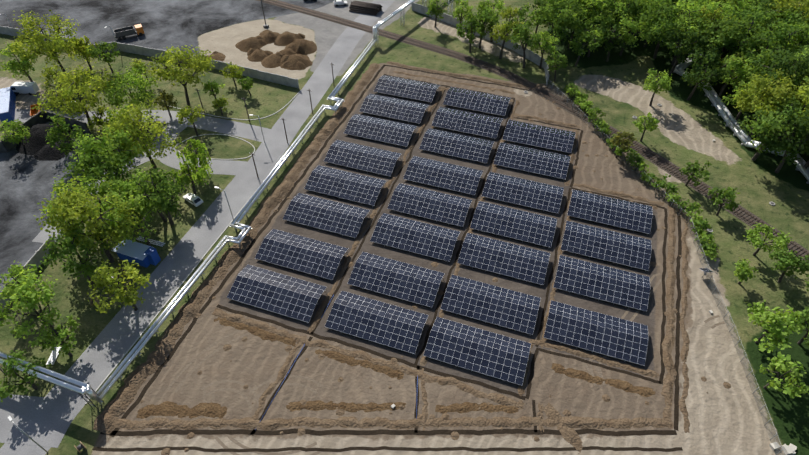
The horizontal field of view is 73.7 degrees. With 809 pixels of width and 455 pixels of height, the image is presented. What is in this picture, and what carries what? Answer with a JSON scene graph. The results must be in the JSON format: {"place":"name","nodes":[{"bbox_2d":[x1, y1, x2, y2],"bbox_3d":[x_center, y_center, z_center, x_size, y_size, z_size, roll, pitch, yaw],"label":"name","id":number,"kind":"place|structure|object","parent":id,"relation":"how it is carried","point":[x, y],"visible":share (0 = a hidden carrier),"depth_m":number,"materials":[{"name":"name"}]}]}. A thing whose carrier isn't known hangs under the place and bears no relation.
{"place":"outdoors","nodes":[
{"label":"outdoors","id":0,"kind":"place"},
{"bbox_2d":[0,236,55,311],"bbox_3d":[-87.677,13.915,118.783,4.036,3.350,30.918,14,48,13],"label":"coal bunker wall","id":1,"kind":"structure","parent":0,"point":[36,258],"depth_m":124.95,"materials":[{"name":"concrete"}]},
{"bbox_2d":[0,26,298,88],"bbox_3d":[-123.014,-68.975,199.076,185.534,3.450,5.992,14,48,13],"label":"yard wall","id":2,"kind":"structure","parent":0,"point":[249,72],"depth_m":188.79,"materials":[{"name":"concrete"}]},
{"bbox_2d":[170,163,211,194],"bbox_3d":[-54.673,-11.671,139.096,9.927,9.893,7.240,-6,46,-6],"label":"tree","id":3,"kind":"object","parent":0,"point":[199,174],"depth_m":137.35,"materials":[{"name":"green plant"}]},
{"bbox_2d":[176,138,212,173],"bbox_3d":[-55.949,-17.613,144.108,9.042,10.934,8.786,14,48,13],"label":"tree","id":4,"kind":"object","parent":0,"point":[191,155],"depth_m":142.38,"materials":[{"name":"green plant"}]},
{"bbox_2d":[0,0,394,454],"bbox_3d":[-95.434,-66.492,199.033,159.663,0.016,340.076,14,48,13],"label":"road asphalt","id":5,"kind":"structure","parent":0,"point":[46,420],"depth_m":131.28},
{"bbox_2d":[0,352,103,409],"bbox_3d":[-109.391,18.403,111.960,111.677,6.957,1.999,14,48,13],"label":"pipe bridge","id":6,"kind":"structure","parent":5,"relation":"on","point":[86,388],"depth_m":98.65,"materials":[{"name":"white metal"}]},
{"bbox_2d":[85,90,300,403],"bbox_3d":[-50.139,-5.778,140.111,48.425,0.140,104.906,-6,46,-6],"label":"kerbs","id":7,"kind":"structure","parent":5,"relation":"on","point":[213,243],"depth_m":134.54,"materials":[{"name":"grey concrete"}]},
{"bbox_2d":[349,0,381,15],"bbox_3d":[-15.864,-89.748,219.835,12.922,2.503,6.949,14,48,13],"label":"log pile","id":8,"kind":"object","parent":5,"relation":"on","point":[365,7],"visible":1,"depth_m":218.42,"materials":[{"name":"brown plant"}]},
{"bbox_2d":[0,0,808,454],"bbox_3d":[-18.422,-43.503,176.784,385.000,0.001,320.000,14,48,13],"label":"ground","id":9,"kind":"structure","parent":0,"point":[726,420],"depth_m":130.39,"materials":[{"name":"brown soil"}]},
{"bbox_2d":[0,87,15,123],"bbox_3d":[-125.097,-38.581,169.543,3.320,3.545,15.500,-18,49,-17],"label":"building","id":10,"kind":"structure","parent":9,"relation":"on","point":[7,101],"depth_m":167.74,"materials":[{"name":"blue paint"}]},
{"bbox_2d":[0,119,30,146],"bbox_3d":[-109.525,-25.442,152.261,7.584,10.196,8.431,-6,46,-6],"label":"tree","id":11,"kind":"object","parent":9,"relation":"on","point":[16,138],"visible":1,"depth_m":150.59,"materials":[{"name":"green plant"}]},
{"bbox_2d":[0,42,37,81],"bbox_3d":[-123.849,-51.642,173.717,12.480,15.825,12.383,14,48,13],"label":"tree","id":12,"kind":"object","parent":9,"relation":"on","point":[23,66],"visible":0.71,"depth_m":171.47,"materials":[{"name":"green plant"}]},
{"bbox_2d":[0,261,42,303],"bbox_3d":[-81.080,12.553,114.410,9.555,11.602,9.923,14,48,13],"label":"tree","id":13,"kind":"object","parent":9,"relation":"on","point":[15,270],"visible":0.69,"depth_m":112.45,"materials":[{"name":"green plant"}]},
{"bbox_2d":[0,349,51,401],"bbox_3d":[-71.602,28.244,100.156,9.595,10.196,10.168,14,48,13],"label":"tree","id":14,"kind":"object","parent":9,"relation":"on","point":[13,362],"visible":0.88,"depth_m":99.27,"materials":[{"name":"green plant"}]},
{"bbox_2d":[0,267,62,338],"bbox_3d":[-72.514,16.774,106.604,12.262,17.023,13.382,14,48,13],"label":"tree","id":15,"kind":"object","parent":9,"relation":"on","point":[32,295],"visible":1,"depth_m":103.25,"materials":[{"name":"green plant"}]},
{"bbox_2d":[6,10,78,75],"bbox_3d":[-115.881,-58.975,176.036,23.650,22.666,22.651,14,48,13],"label":"tree","id":16,"kind":"object","parent":9,"relation":"on","point":[55,45],"visible":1,"depth_m":172.16,"materials":[{"name":"green plant"}]},
{"bbox_2d":[16,124,72,160],"bbox_3d":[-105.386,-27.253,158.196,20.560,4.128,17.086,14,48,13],"label":"coal heap","id":17,"kind":"object","parent":9,"relation":"on","point":[38,147],"visible":0.67,"depth_m":155.53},
{"bbox_2d":[1,110,90,151],"bbox_3d":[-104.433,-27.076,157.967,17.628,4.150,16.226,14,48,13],"label":"retaining wall","id":18,"kind":"structure","parent":9,"relation":"on","point":[36,119],"depth_m":161.13,"materials":[{"name":"grey concrete"}]},
{"bbox_2d":[28,315,79,356],"bbox_3d":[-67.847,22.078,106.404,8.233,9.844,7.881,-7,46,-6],"label":"tree","id":19,"kind":"object","parent":9,"relation":"on","point":[62,334],"visible":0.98,"depth_m":105.00,"materials":[{"name":"green plant"}]},
{"bbox_2d":[45,115,86,157],"bbox_3d":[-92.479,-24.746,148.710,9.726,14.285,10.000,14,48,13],"label":"tree","id":20,"kind":"object","parent":9,"relation":"on","point":[55,130],"visible":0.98,"depth_m":146.27,"materials":[{"name":"green plant"}]},
{"bbox_2d":[31,65,119,124],"bbox_3d":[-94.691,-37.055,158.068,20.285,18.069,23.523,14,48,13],"label":"tree","id":21,"kind":"object","parent":9,"relation":"on","point":[56,98],"visible":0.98,"depth_m":154.07,"materials":[{"name":"green plant"}]},
{"bbox_2d":[40,220,113,285],"bbox_3d":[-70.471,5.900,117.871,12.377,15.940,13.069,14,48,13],"label":"tree","id":22,"kind":"object","parent":9,"relation":"on","point":[66,247],"visible":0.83,"depth_m":114.12,"materials":[{"name":"green plant"}]},
{"bbox_2d":[33,176,142,262],"bbox_3d":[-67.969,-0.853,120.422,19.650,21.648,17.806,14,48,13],"label":"tree","id":23,"kind":"object","parent":9,"relation":"on","point":[71,205],"visible":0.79,"depth_m":115.18,"materials":[{"name":"green plant"}]},
{"bbox_2d":[86,259,151,313],"bbox_3d":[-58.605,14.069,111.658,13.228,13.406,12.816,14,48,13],"label":"tree","id":24,"kind":"object","parent":9,"relation":"on","point":[131,272],"visible":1,"depth_m":109.06,"materials":[{"name":"green plant"}]},
{"bbox_2d":[111,239,153,267],"bbox_3d":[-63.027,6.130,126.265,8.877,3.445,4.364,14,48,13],"label":"blue site cabin","id":25,"kind":"object","parent":9,"relation":"on","point":[129,251],"visible":0.73,"depth_m":125.09,"materials":[{"name":"blue metal"}]},
{"bbox_2d":[96,189,168,246],"bbox_3d":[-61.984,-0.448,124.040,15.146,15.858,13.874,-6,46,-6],"label":"tree","id":26,"kind":"object","parent":9,"relation":"on","point":[139,224],"visible":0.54,"depth_m":121.38,"materials":[{"name":"green plant"}]},
{"bbox_2d":[96,93,181,167],"bbox_3d":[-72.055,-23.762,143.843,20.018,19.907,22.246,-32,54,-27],"label":"tree","id":27,"kind":"object","parent":9,"relation":"on","point":[133,122],"visible":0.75,"depth_m":139.60,"materials":[{"name":"green plant"}]},
{"bbox_2d":[97,39,375,404],"bbox_3d":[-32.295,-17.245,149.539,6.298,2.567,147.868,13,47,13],"label":"pipeline","id":28,"kind":"object","parent":9,"relation":"on","point":[186,288],"visible":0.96,"depth_m":128.68,"materials":[{"name":"white metal"}]},
{"bbox_2d":[208,30,316,69],"bbox_3d":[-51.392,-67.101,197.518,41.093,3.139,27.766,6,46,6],"label":"dirt piles","id":29,"kind":"object","parent":9,"relation":"on","point":[296,51],"visible":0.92,"depth_m":194.85,"materials":[{"name":"brown soil"}]},
{"bbox_2d":[227,265,326,323],"bbox_3d":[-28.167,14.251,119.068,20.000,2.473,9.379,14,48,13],"label":"solar table","id":30,"kind":"object","parent":9,"relation":"on","point":[279,293],"visible":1,"depth_m":118.21,"materials":[{"name":"blue glass"}]},
{"bbox_2d":[255,229,348,279],"bbox_3d":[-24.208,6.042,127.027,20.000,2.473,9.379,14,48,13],"label":"solar table","id":31,"kind":"object","parent":9,"relation":"on","point":[302,254],"visible":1,"depth_m":126.14,"materials":[{"name":"blue glass"}]},
{"bbox_2d":[283,193,369,238],"bbox_3d":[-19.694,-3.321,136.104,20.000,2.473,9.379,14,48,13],"label":"solar table","id":32,"kind":"object","parent":9,"relation":"on","point":[328,215],"visible":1,"depth_m":135.17,"materials":[{"name":"blue glass"}]},
{"bbox_2d":[304,165,385,206],"bbox_3d":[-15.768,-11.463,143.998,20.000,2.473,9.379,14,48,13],"label":"solar table","id":33,"kind":"object","parent":9,"relation":"on","point":[359,188],"visible":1,"depth_m":143.03,"materials":[{"name":"blue glass"}]},
{"bbox_2d":[324,140,400,176],"bbox_3d":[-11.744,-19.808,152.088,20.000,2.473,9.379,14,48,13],"label":"solar table","id":34,"kind":"object","parent":9,"relation":"on","point":[363,157],"visible":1,"depth_m":151.08,"materials":[{"name":"blue glass"}]},
{"bbox_2d":[325,291,428,354],"bbox_3d":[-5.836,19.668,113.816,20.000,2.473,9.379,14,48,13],"label":"solar table","id":35,"kind":"object","parent":9,"relation":"on","point":[386,324],"visible":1,"depth_m":112.96,"materials":[{"name":"blue glass"}]},
{"bbox_2d":[344,114,416,147],"bbox_3d":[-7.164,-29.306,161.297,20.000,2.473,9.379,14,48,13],"label":"solar table","id":36,"kind":"object","parent":9,"relation":"on","point":[383,130],"visible":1,"depth_m":160.26,"materials":[{"name":"blue glass"}]},
{"bbox_2d":[92,61,689,453],"bbox_3d":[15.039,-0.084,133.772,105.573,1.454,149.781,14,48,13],"label":"trench","id":37,"kind":"object","parent":9,"relation":"on","point":[108,422],"visible":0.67,"depth_m":106.89,"materials":[{"name":"brown soil"}]},
{"bbox_2d":[359,94,428,124],"bbox_3d":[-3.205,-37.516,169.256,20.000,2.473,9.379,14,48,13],"label":"solar table","id":38,"kind":"object","parent":9,"relation":"on","point":[394,108],"visible":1,"depth_m":168.17,"materials":[{"name":"blue glass"}]},
{"bbox_2d":[347,252,444,307],"bbox_3d":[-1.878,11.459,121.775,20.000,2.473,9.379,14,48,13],"label":"solar table","id":39,"kind":"object","parent":9,"relation":"on","point":[398,279],"visible":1,"depth_m":120.88,"materials":[{"name":"blue glass"}]},
{"bbox_2d":[374,75,439,103],"bbox_3d":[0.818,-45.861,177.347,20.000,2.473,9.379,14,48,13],"label":"solar table","id":40,"kind":"object","parent":9,"relation":"on","point":[407,88],"visible":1,"depth_m":176.24,"materials":[{"name":"blue glass"}]},
{"bbox_2d":[370,213,459,262],"bbox_3d":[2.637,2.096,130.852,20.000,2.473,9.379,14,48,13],"label":"solar table","id":41,"kind":"object","parent":9,"relation":"on","point":[425,239],"visible":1,"depth_m":129.91,"materials":[{"name":"blue glass"}]},
{"bbox_2d":[387,183,471,226],"bbox_3d":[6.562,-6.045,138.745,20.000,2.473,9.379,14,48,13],"label":"solar table","id":42,"kind":"object","parent":9,"relation":"on","point":[432,205],"visible":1,"depth_m":137.77,"materials":[{"name":"blue glass"}]},
{"bbox_2d":[140,66,730,454],"bbox_3d":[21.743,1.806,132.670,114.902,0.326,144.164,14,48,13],"label":"soil clods","id":43,"kind":"object","parent":9,"relation":"on","point":[444,416],"visible":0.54,"depth_m":105.71,"materials":[{"name":"brown soil"}]},
{"bbox_2d":[403,156,482,194],"bbox_3d":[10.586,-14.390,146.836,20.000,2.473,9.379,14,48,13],"label":"solar table","id":44,"kind":"object","parent":9,"relation":"on","point":[453,177],"visible":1,"depth_m":145.83,"materials":[{"name":"blue glass"}]},
{"bbox_2d":[167,273,724,454],"bbox_3d":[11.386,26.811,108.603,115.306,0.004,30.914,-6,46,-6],"label":"tyre tracks","id":45,"kind":"object","parent":9,"relation":"on","point":[256,398],"visible":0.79,"depth_m":105.12,"materials":[{"name":"soil"}]},
{"bbox_2d":[419,128,494,162],"bbox_3d":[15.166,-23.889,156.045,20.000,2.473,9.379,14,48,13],"label":"solar table","id":46,"kind":"object","parent":9,"relation":"on","point":[458,145],"visible":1,"depth_m":154.99,"materials":[{"name":"blue glass"}]},
{"bbox_2d":[431,107,502,139],"bbox_3d":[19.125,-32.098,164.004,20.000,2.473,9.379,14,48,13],"label":"solar table","id":47,"kind":"object","parent":9,"relation":"on","point":[468,122],"visible":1,"depth_m":162.92,"materials":[{"name":"blue glass"}]},
{"bbox_2d":[456,17,484,52],"bbox_3d":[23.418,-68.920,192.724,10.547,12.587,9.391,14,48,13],"label":"tree","id":48,"kind":"object","parent":9,"relation":"on","point":[462,34],"visible":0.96,"depth_m":190.37,"materials":[{"name":"green plant"}]},
{"bbox_2d":[423,317,530,385],"bbox_3d":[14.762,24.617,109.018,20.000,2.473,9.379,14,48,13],"label":"solar table","id":49,"kind":"object","parent":9,"relation":"on","point":[492,354],"visible":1,"depth_m":108.16,"materials":[{"name":"blue glass"}]},
{"bbox_2d":[443,87,510,115],"bbox_3d":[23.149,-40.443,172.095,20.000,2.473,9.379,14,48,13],"label":"solar table","id":50,"kind":"object","parent":9,"relation":"on","point":[477,101],"visible":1,"depth_m":170.97,"materials":[{"name":"blue glass"}]},
{"bbox_2d":[412,2,548,83],"bbox_3d":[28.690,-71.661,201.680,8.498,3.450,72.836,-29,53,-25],"label":"yard wall","id":51,"kind":"structure","parent":9,"relation":"on","point":[530,55],"depth_m":199.53,"materials":[{"name":"concrete"}]},
{"bbox_2d":[464,10,499,48],"bbox_3d":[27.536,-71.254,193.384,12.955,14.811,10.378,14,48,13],"label":"tree","id":52,"kind":"object","parent":9,"relation":"on","point":[486,16],"visible":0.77,"depth_m":190.62,"materials":[{"name":"green plant"}]},
{"bbox_2d":[475,0,504,41],"bbox_3d":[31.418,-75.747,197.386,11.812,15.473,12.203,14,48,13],"label":"tree","id":53,"kind":"object","parent":9,"relation":"on","point":[498,5],"visible":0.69,"depth_m":192.87,"materials":[{"name":"green plant"}]},
{"bbox_2d":[440,275,540,334],"bbox_3d":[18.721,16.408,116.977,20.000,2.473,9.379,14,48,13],"label":"solar table","id":54,"kind":"object","parent":9,"relation":"on","point":[497,305],"visible":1,"depth_m":116.08,"materials":[{"name":"blue glass"}]},
{"bbox_2d":[457,233,549,284],"bbox_3d":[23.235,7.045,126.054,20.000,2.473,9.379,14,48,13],"label":"solar table","id":55,"kind":"object","parent":9,"relation":"on","point":[506,259],"visible":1,"depth_m":125.12,"materials":[{"name":"blue glass"}]},
{"bbox_2d":[489,5,523,58],"bbox_3d":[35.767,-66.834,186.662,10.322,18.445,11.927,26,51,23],"label":"tree","id":56,"kind":"object","parent":9,"relation":"on","point":[503,34],"visible":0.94,"depth_m":183.95,"materials":[{"name":"green plant"}]},
{"bbox_2d":[470,201,556,248],"bbox_3d":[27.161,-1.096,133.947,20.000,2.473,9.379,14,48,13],"label":"solar table","id":57,"kind":"object","parent":9,"relation":"on","point":[529,227],"visible":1,"depth_m":132.96,"materials":[{"name":"blue glass"}]},
{"bbox_2d":[482,172,563,213],"bbox_3d":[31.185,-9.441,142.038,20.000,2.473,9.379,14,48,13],"label":"solar table","id":58,"kind":"object","parent":9,"relation":"on","point":[525,192],"visible":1,"depth_m":141.03,"materials":[{"name":"blue glass"}]},
{"bbox_2d":[506,20,542,67],"bbox_3d":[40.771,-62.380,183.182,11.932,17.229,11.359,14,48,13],"label":"tree","id":59,"kind":"object","parent":9,"relation":"on","point":[524,34],"visible":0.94,"depth_m":179.38,"materials":[{"name":"green plant"}]},
{"bbox_2d":[493,142,570,179],"bbox_3d":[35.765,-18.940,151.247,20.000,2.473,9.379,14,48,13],"label":"solar table","id":60,"kind":"object","parent":9,"relation":"on","point":[528,160],"visible":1,"depth_m":150.19,"materials":[{"name":"blue glass"}]},
{"bbox_2d":[257,0,808,262],"bbox_3d":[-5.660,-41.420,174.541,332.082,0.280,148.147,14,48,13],"label":"railway track","id":61,"kind":"structure","parent":9,"relation":"on","point":[746,216],"depth_m":176.01,"materials":[{"name":"brown metal"}]},
{"bbox_2d":[502,120,575,152],"bbox_3d":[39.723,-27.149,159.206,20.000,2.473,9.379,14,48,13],"label":"solar table","id":62,"kind":"object","parent":9,"relation":"on","point":[540,136],"visible":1,"depth_m":158.12,"materials":[{"name":"blue glass"}]},
{"bbox_2d":[528,29,559,68],"bbox_3d":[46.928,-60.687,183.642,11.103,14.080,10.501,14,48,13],"label":"tree","id":63,"kind":"object","parent":9,"relation":"on","point":[545,35],"visible":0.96,"depth_m":181.01,"materials":[{"name":"green plant"}]},
{"bbox_2d":[571,16,609,56],"bbox_3d":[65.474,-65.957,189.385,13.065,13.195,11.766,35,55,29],"label":"tree","id":64,"kind":"object","parent":9,"relation":"on","point":[588,26],"visible":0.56,"depth_m":186.13,"materials":[{"name":"green plant"}]},
{"bbox_2d":[544,300,647,365],"bbox_3d":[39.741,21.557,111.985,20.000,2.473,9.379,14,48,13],"label":"solar table","id":65,"kind":"object","parent":9,"relation":"on","point":[608,335],"visible":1,"depth_m":111.08,"materials":[{"name":"blue glass"}]},
{"bbox_2d":[553,255,649,311],"bbox_3d":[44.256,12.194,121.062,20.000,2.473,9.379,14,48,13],"label":"solar table","id":66,"kind":"object","parent":9,"relation":"on","point":[608,284],"visible":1,"depth_m":120.12,"materials":[{"name":"blue glass"}]},
{"bbox_2d":[561,221,651,271],"bbox_3d":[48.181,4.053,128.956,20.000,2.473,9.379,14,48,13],"label":"solar table","id":67,"kind":"object","parent":9,"relation":"on","point":[631,251],"visible":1,"depth_m":127.97,"materials":[{"name":"blue glass"}]},
{"bbox_2d":[567,189,652,233],"bbox_3d":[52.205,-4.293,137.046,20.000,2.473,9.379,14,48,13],"label":"solar table","id":68,"kind":"object","parent":9,"relation":"on","point":[612,211],"visible":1,"depth_m":136.03,"materials":[{"name":"blue glass"}]},
{"bbox_2d":[594,0,648,38],"bbox_3d":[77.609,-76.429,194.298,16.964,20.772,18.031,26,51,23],"label":"tree","id":69,"kind":"object","parent":9,"relation":"on","point":[631,4],"visible":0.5,"depth_m":188.00,"materials":[{"name":"green plant"}]},
{"bbox_2d":[609,129,637,157],"bbox_3d":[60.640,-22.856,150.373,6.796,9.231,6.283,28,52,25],"label":"tree","id":70,"kind":"object","parent":9,"relation":"on","point":[617,139],"visible":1,"depth_m":148.11,"materials":[{"name":"green plant"}]},
{"bbox_2d":[610,10,650,55],"bbox_3d":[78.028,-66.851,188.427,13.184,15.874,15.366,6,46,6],"label":"tree","id":71,"kind":"object","parent":9,"relation":"on","point":[634,25],"visible":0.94,"depth_m":183.92,"materials":[{"name":"green plant"}]},
{"bbox_2d":[643,68,672,105],"bbox_3d":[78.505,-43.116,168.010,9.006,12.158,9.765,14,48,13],"label":"tree","id":72,"kind":"object","parent":9,"relation":"on","point":[661,83],"visible":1,"depth_m":165.37,"materials":[{"name":"green plant"}]},
{"bbox_2d":[658,0,720,64],"bbox_3d":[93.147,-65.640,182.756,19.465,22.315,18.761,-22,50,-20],"label":"tree","id":73,"kind":"object","parent":9,"relation":"on","point":[686,21],"visible":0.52,"depth_m":177.75,"materials":[{"name":"green plant"}]},
{"bbox_2d":[679,160,711,185],"bbox_3d":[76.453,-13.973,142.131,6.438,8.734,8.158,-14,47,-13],"label":"tree","id":74,"kind":"object","parent":9,"relation":"on","point":[694,171],"visible":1,"depth_m":140.65,"materials":[{"name":"green plant"}]},
{"bbox_2d":[708,186,740,215],"bbox_3d":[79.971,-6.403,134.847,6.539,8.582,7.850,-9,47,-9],"label":"tree","id":75,"kind":"object","parent":9,"relation":"on","point":[721,196],"visible":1,"depth_m":133.76,"materials":[{"name":"green plant"}]},
{"bbox_2d":[657,37,808,183],"bbox_3d":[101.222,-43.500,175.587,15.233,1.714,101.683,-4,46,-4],"label":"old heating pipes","id":76,"kind":"object","parent":9,"relation":"on","point":[725,114],"visible":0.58,"depth_m":164.23,"materials":[{"name":"grey metal"}]},
{"bbox_2d":[713,54,756,96],"bbox_3d":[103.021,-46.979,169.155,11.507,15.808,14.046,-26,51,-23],"label":"tree","id":77,"kind":"object","parent":9,"relation":"on","point":[735,64],"visible":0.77,"depth_m":165.13,"materials":[{"name":"green plant"}]},
{"bbox_2d":[689,217,784,454],"bbox_3d":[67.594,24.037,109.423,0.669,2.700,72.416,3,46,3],"label":"fence","id":78,"kind":"object","parent":9,"relation":"on","point":[737,342],"visible":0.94,"depth_m":108.94,"materials":[{"name":"grey metal"}]},
{"bbox_2d":[707,6,772,59],"bbox_3d":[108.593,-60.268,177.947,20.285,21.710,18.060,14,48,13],"label":"tree","id":79,"kind":"object","parent":9,"relation":"on","point":[740,25],"visible":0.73,"depth_m":172.53,"materials":[{"name":"green plant"}]},
{"bbox_2d":[734,259,758,283],"bbox_3d":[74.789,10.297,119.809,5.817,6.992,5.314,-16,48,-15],"label":"tree","id":80,"kind":"object","parent":9,"relation":"on","point":[742,271],"visible":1,"depth_m":117.73,"materials":[{"name":"green plant"}]},
{"bbox_2d":[729,28,796,89],"bbox_3d":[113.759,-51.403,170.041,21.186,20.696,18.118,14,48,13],"label":"tree","id":81,"kind":"object","parent":9,"relation":"on","point":[768,47],"visible":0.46,"depth_m":167.04,"materials":[{"name":"green plant"}]},
{"bbox_2d":[733,68,800,137],"bbox_3d":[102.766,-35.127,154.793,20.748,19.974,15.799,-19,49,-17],"label":"tree","id":82,"kind":"object","parent":9,"relation":"on","point":[748,103],"visible":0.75,"depth_m":149.76,"materials":[{"name":"green plant"}]},
{"bbox_2d":[743,222,793,255],"bbox_3d":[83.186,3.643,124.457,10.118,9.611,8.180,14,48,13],"label":"tree","id":83,"kind":"object","parent":9,"relation":"on","point":[781,240],"visible":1,"depth_m":122.53,"materials":[{"name":"green plant"}]},
{"bbox_2d":[746,300,808,352],"bbox_3d":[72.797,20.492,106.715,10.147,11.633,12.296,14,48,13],"label":"tree","id":84,"kind":"object","parent":9,"relation":"on","point":[777,339],"visible":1,"depth_m":104.22,"materials":[{"name":"green plant"}]},
{"bbox_2d":[757,105,808,172],"bbox_3d":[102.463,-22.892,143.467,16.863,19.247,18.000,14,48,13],"label":"tree","id":85,"kind":"object","parent":9,"relation":"on","point":[787,147],"visible":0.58,"depth_m":140.04,"materials":[{"name":"green plant"}]},
{"bbox_2d":[757,17,808,69],"bbox_3d":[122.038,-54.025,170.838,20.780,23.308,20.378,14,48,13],"label":"tree","id":86,"kind":"object","parent":9,"relation":"on","point":[784,26],"visible":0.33,"depth_m":167.47,"materials":[{"name":"green plant"}]},
{"bbox_2d":[758,77,808,139],"bbox_3d":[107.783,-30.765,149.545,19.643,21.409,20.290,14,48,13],"label":"tree","id":87,"kind":"object","parent":9,"relation":"on","point":[802,89],"visible":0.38,"depth_m":144.24,"materials":[{"name":"green plant"}]},
{"bbox_2d":[759,351,808,398],"bbox_3d":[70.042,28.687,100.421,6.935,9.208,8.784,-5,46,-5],"label":"tree","id":88,"kind":"object","parent":9,"relation":"on","point":[792,389],"visible":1,"depth_m":98.57,"materials":[{"name":"green plant"}]},
{"bbox_2d":[764,0,808,30],"bbox_3d":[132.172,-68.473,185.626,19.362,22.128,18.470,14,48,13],"label":"tree","id":89,"kind":"object","parent":9,"relation":"on","point":[802,3],"visible":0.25,"depth_m":180.72,"materials":[{"name":"green plant"}]},
{"bbox_2d":[769,248,808,282],"bbox_3d":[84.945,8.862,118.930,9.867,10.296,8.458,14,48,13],"label":"tree","id":90,"kind":"object","parent":9,"relation":"on","point":[785,261],"visible":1,"depth_m":116.20,"materials":[{"name":"green plant"}]},
{"label":"ground","id":91,"kind":"structure","parent":0,"visible":0},
{"bbox_2d":[37,173,127,240],"bbox_3d":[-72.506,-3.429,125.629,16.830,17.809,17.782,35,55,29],"label":"tree","id":92,"kind":"object","parent":91,"relation":"on","point":[104,185],"visible":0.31,"depth_m":123.57,"materials":[{"name":"green plant"}]},
{"bbox_2d":[68,35,98,68],"bbox_3d":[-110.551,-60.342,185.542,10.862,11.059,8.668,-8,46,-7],"label":"tree","id":93,"kind":"object","parent":91,"relation":"on","point":[80,46],"visible":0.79,"depth_m":183.33,"materials":[{"name":"green plant"}]},
{"bbox_2d":[62,142,143,197],"bbox_3d":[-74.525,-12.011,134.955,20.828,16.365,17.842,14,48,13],"label":"tree","id":94,"kind":"object","parent":91,"relation":"on","point":[110,168],"visible":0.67,"depth_m":130.45,"materials":[{"name":"green plant"}]},
{"bbox_2d":[86,41,119,72],"bbox_3d":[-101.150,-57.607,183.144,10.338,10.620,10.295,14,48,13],"label":"tree","id":95,"kind":"object","parent":91,"relation":"on","point":[98,51],"visible":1,"depth_m":181.26,"materials":[{"name":"green plant"}]},
{"bbox_2d":[68,126,145,175],"bbox_3d":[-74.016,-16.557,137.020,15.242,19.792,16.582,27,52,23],"label":"tree","id":96,"kind":"object","parent":91,"relation":"on","point":[88,143],"visible":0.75,"depth_m":132.33,"materials":[{"name":"green plant"}]},
{"bbox_2d":[102,63,161,115],"bbox_3d":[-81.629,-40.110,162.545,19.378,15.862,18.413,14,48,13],"label":"tree","id":97,"kind":"object","parent":91,"relation":"on","point":[130,78],"visible":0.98,"depth_m":158.85,"materials":[{"name":"green plant"}]},
{"bbox_2d":[120,167,173,221],"bbox_3d":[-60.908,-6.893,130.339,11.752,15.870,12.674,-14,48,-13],"label":"tree","id":98,"kind":"object","parent":91,"relation":"on","point":[153,190],"visible":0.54,"depth_m":126.55,"materials":[{"name":"green plant"}]},
{"bbox_2d":[129,164,181,224],"bbox_3d":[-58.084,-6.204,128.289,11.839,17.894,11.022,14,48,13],"label":"tree","id":99,"kind":"object","parent":91,"relation":"on","point":[163,203],"visible":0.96,"depth_m":125.26,"materials":[{"name":"green plant"}]},
{"bbox_2d":[147,45,217,106],"bbox_3d":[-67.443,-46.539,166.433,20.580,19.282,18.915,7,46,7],"label":"tree","id":100,"kind":"object","parent":91,"relation":"on","point":[177,74],"visible":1,"depth_m":162.29,"materials":[{"name":"green plant"}]},
{"bbox_2d":[530,0,584,54],"bbox_3d":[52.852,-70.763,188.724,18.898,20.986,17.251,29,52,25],"label":"tree","id":101,"kind":"object","parent":91,"relation":"on","point":[551,18],"visible":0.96,"depth_m":183.85,"materials":[{"name":"green plant"}]},
{"bbox_2d":[569,28,603,66],"bbox_3d":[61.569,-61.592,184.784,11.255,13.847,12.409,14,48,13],"label":"tree","id":102,"kind":"object","parent":91,"relation":"on","point":[583,36],"visible":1,"depth_m":181.85,"materials":[{"name":"green plant"}]},
{"bbox_2d":[571,0,626,48],"bbox_3d":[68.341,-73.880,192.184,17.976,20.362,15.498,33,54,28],"label":"tree","id":103,"kind":"object","parent":91,"relation":"on","point":[605,21],"visible":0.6,"depth_m":186.98,"materials":[{"name":"green plant"}]},
{"bbox_2d":[602,24,626,61],"bbox_3d":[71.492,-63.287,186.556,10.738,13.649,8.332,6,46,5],"label":"tree","id":104,"kind":"object","parent":91,"relation":"on","point":[617,38],"visible":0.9,"depth_m":184.36,"materials":[{"name":"green plant"}]},
{"bbox_2d":[639,0,710,58],"bbox_3d":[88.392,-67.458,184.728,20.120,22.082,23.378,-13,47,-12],"label":"tree","id":105,"kind":"object","parent":91,"relation":"on","point":[653,34],"visible":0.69,"depth_m":178.86,"materials":[{"name":"green plant"}]},
{"bbox_2d":[659,27,711,74],"bbox_3d":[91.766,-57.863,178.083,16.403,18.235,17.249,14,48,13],"label":"tree","id":106,"kind":"object","parent":91,"relation":"on","point":[686,43],"visible":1,"depth_m":173.04,"materials":[{"name":"green plant"}]},
{"bbox_2d":[682,50,729,100],"bbox_3d":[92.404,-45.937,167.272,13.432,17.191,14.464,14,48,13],"label":"tree","id":107,"kind":"object","parent":91,"relation":"on","point":[697,76],"visible":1,"depth_m":164.23,"materials":[{"name":"green plant"}]},
{"bbox_2d":[689,43,722,86],"bbox_3d":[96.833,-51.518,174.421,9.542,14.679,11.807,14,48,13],"label":"tree","id":108,"kind":"object","parent":91,"relation":"on","point":[713,64],"visible":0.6,"depth_m":171.00,"materials":[{"name":"green plant"}]},
{"bbox_2d":[685,14,738,69],"bbox_3d":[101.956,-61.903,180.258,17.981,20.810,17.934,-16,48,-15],"label":"tree","id":109,"kind":"object","parent":91,"relation":"on","point":[717,40],"visible":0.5,"depth_m":173.55,"materials":[{"name":"green plant"}]},
{"bbox_2d":[738,92,808,160],"bbox_3d":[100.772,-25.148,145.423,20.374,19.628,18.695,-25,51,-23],"label":"tree","id":110,"kind":"object","parent":91,"relation":"on","point":[768,122],"visible":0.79,"depth_m":141.89,"materials":[{"name":"green plant"}]},
{"bbox_2d":[741,1,806,35],"bbox_3d":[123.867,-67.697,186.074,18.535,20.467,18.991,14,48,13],"label":"tree","id":111,"kind":"object","parent":91,"relation":"on","point":[787,14],"visible":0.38,"depth_m":178.24,"materials":[{"name":"green plant"}]},
{"bbox_2d":[749,44,808,98],"bbox_3d":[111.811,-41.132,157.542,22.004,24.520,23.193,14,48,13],"label":"tree","id":112,"kind":"object","parent":91,"relation":"on","point":[791,64],"visible":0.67,"depth_m":152.29,"materials":[{"name":"green plant"}]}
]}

